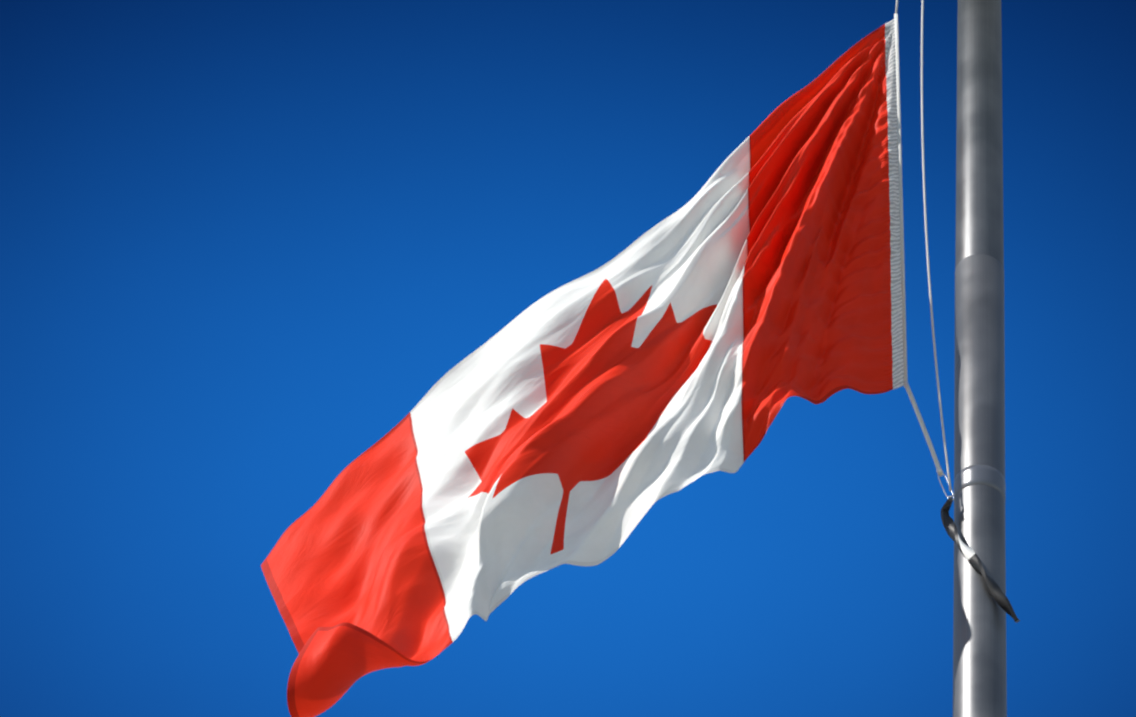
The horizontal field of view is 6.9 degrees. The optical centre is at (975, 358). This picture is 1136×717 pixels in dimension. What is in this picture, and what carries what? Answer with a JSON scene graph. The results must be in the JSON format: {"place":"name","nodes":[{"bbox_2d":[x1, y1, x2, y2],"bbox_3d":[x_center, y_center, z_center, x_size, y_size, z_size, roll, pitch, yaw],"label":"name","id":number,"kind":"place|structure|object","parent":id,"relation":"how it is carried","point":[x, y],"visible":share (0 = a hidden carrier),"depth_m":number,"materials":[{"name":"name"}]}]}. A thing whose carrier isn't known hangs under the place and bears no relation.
{"place":"outdoors","nodes":[
{"label":"outdoors","id":0,"kind":"place"},
{"bbox_2d":[0,0,1135,716],"label":"sky","id":1,"kind":"structure","parent":0,"point":[242,241],"materials":[{"name":"blue"}]},
{"bbox_3d":[0.009,11.954,8.368,1.800,0.090,1.800,-1,-48,1],"label":"pole pad","id":2,"kind":"object","parent":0,"visible":0},
{"bbox_2d":[953,0,1006,716],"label":"flagpole","id":3,"kind":"object","parent":2,"relation":"on","point":[979,656],"visible":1,"depth_m":21.55,"materials":[{"name":"metal"}]},
{"bbox_2d":[894,0,954,500],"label":"halyard","id":4,"kind":"object","parent":3,"relation":"attached to","point":[925,432],"visible":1,"depth_m":21.82,"materials":[{"name":"white fabric"}]},
{"bbox_2d":[261,19,903,716],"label":"canadian flag","id":5,"kind":"object","parent":4,"relation":"hanging from","point":[723,313],"visible":1,"depth_m":21.09,"materials":[{"name":"fabric"}]},
{"bbox_2d":[941,497,1019,622],"bbox_3d":[0.010,0.443,21.070,0.177,0.389,0.059,-1,-48,1],"label":"strap","id":6,"kind":"object","parent":3,"relation":"attached to","point":[972,558],"visible":0.96,"depth_m":21.03,"materials":[{"name":"black fabric"}]}
]}

